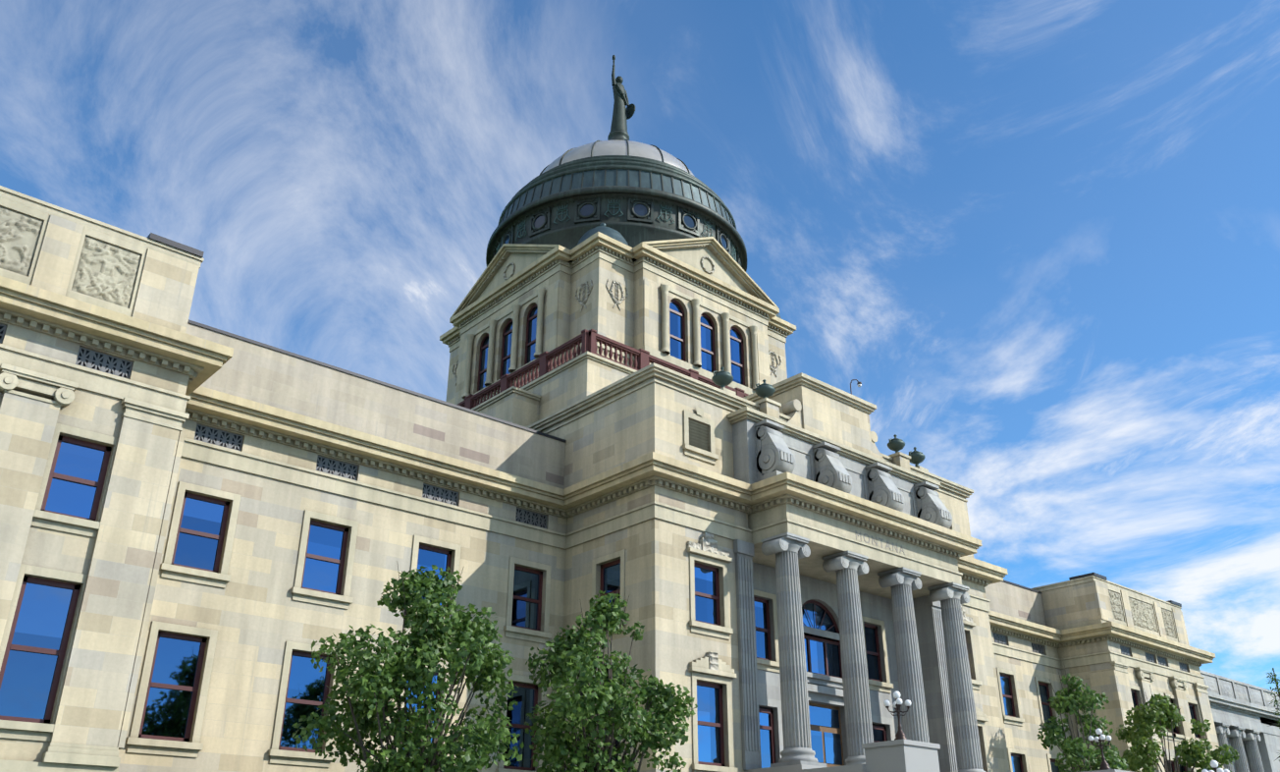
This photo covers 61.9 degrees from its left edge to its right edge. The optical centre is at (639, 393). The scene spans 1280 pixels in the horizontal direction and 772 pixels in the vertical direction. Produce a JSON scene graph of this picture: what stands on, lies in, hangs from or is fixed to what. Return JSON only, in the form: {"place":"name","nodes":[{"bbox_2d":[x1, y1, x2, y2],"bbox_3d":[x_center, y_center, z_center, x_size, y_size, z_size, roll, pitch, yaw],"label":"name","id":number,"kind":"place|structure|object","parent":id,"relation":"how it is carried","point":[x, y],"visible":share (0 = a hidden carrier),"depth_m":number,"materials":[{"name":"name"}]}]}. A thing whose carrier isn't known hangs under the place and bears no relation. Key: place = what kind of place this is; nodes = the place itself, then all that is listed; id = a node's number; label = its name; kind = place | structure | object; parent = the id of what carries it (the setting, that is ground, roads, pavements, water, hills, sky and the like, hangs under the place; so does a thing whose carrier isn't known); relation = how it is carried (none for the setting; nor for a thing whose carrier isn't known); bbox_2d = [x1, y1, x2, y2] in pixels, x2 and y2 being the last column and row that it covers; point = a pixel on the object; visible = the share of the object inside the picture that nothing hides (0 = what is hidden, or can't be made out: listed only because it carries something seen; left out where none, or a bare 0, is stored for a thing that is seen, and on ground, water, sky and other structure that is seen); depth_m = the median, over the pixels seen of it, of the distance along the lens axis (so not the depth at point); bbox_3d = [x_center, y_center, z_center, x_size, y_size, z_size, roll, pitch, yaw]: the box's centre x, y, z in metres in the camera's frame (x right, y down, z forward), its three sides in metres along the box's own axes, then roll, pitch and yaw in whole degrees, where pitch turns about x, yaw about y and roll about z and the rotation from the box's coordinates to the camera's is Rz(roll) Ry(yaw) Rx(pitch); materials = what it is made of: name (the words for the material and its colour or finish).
{"place":"outdoors","nodes":[
{"label":"outdoors","id":0,"kind":"place"},
{"bbox_2d":[0,257,1207,771],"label":"building walls","id":1,"kind":"structure","parent":0,"point":[253,614],"depth_m":42.97,"materials":[{"name":"beige stone"}]},
{"bbox_2d":[0,206,1175,638],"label":"relief panels","id":2,"kind":"object","parent":1,"relation":"attached to","point":[106,271],"visible":0.94,"depth_m":33.19,"materials":[{"name":"beige stone"}]},
{"bbox_2d":[0,299,1200,771],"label":"window frames","id":3,"kind":"structure","parent":1,"relation":"in","point":[234,441],"depth_m":39.19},
{"bbox_2d":[0,302,1198,771],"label":"window glass","id":4,"kind":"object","parent":3,"relation":"in","point":[29,675],"depth_m":37.02,"materials":[{"name":"blue glass"}]},
{"bbox_2d":[0,185,1224,771],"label":"building trim","id":5,"kind":"structure","parent":1,"relation":"attached to","point":[797,525],"depth_m":43.26,"materials":[{"name":"beige stone"}]},
{"bbox_2d":[457,328,747,409],"bbox_3d":[-1.549,3.707,65.282,21.340,1.380,21.340,20,-32,-37],"label":"balustrade","id":6,"kind":"object","parent":5,"relation":"on","point":[587,339],"visible":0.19,"depth_m":54.08,"materials":[{"name":"brown stone"}]},
{"bbox_2d":[854,530,905,554],"bbox_3d":[10.913,6.741,48.413,3.584,0.434,0.012,20,-32,-37],"label":"sign lettering","id":7,"kind":"object","parent":5,"relation":"attached to","point":[902,550],"visible":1,"depth_m":48.32,"materials":[{"name":"beige"}]},
{"bbox_2d":[453,130,781,326],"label":"dome","id":8,"kind":"structure","parent":1,"relation":"on","point":[619,186],"depth_m":64.58,"materials":[{"name":"grey metal"}]},
{"bbox_2d":[609,54,635,133],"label":"dome statue","id":9,"kind":"object","parent":8,"relation":"on","point":[621,114],"visible":0.94,"depth_m":76.43,"materials":[{"name":"green metal"}]},
{"bbox_2d":[0,0,1279,692],"label":"sky","id":10,"kind":"structure","parent":0,"point":[1040,238],"materials":[{"name":"blue"}]},
{"bbox_2d":[1201,759,1229,771],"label":"lamp standard","id":11,"kind":"object","parent":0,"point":[1213,764],"visible":1,"depth_m":42.30,"materials":[{"name":"white glass"}]},
{"bbox_2d":[1199,669,1279,771],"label":"building wing","id":12,"kind":"structure","parent":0,"point":[1243,715],"depth_m":82.00,"materials":[{"name":"grey stone"}]},
{"label":"lawn","id":13,"kind":"structure","parent":0,"visible":0},
{"bbox_2d":[292,564,524,771],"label":"maple tree","id":14,"kind":"object","parent":13,"relation":"on","point":[379,687],"visible":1,"depth_m":29.25,"materials":[{"name":"green plant"}]},
{"bbox_2d":[524,585,697,771],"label":"maple tree","id":15,"kind":"object","parent":13,"relation":"on","point":[571,658],"visible":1,"depth_m":31.80,"materials":[{"name":"green plant"}]},
{"bbox_2d":[782,738,1131,771],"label":"portico stairs","id":16,"kind":"structure","parent":13,"relation":"on","point":[903,755],"depth_m":35.72,"materials":[{"name":"stone"}]},
{"bbox_2d":[883,691,911,740],"bbox_3d":[8.919,11.133,36.794,0.744,1.770,0.739,20,-32,-37],"label":"lamp post","id":17,"kind":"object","parent":16,"relation":"on","point":[896,705],"depth_m":36.84,"materials":[{"name":"brown metal"}]},
{"bbox_2d":[1088,728,1111,769],"bbox_3d":[19.589,15.092,45.286,0.744,1.770,0.739,20,-32,-37],"label":"lamp post","id":18,"kind":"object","parent":16,"relation":"on","point":[1104,764],"depth_m":45.33,"materials":[{"name":"brown metal"}]},
{"bbox_2d":[1036,666,1129,771],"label":"slim tree","id":19,"kind":"object","parent":13,"relation":"on","point":[1067,701],"visible":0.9,"depth_m":52.67,"materials":[{"name":"green plant"}]},
{"bbox_2d":[1115,685,1240,771],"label":"yellow green tree","id":20,"kind":"object","parent":13,"relation":"on","point":[1161,713],"visible":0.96,"depth_m":58.98,"materials":[{"name":"green plant"}]},
{"bbox_2d":[1266,667,1279,760],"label":"tree","id":21,"kind":"object","parent":13,"relation":"on","point":[1276,682],"visible":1,"depth_m":70.97,"materials":[{"name":"green plant"}]}
]}

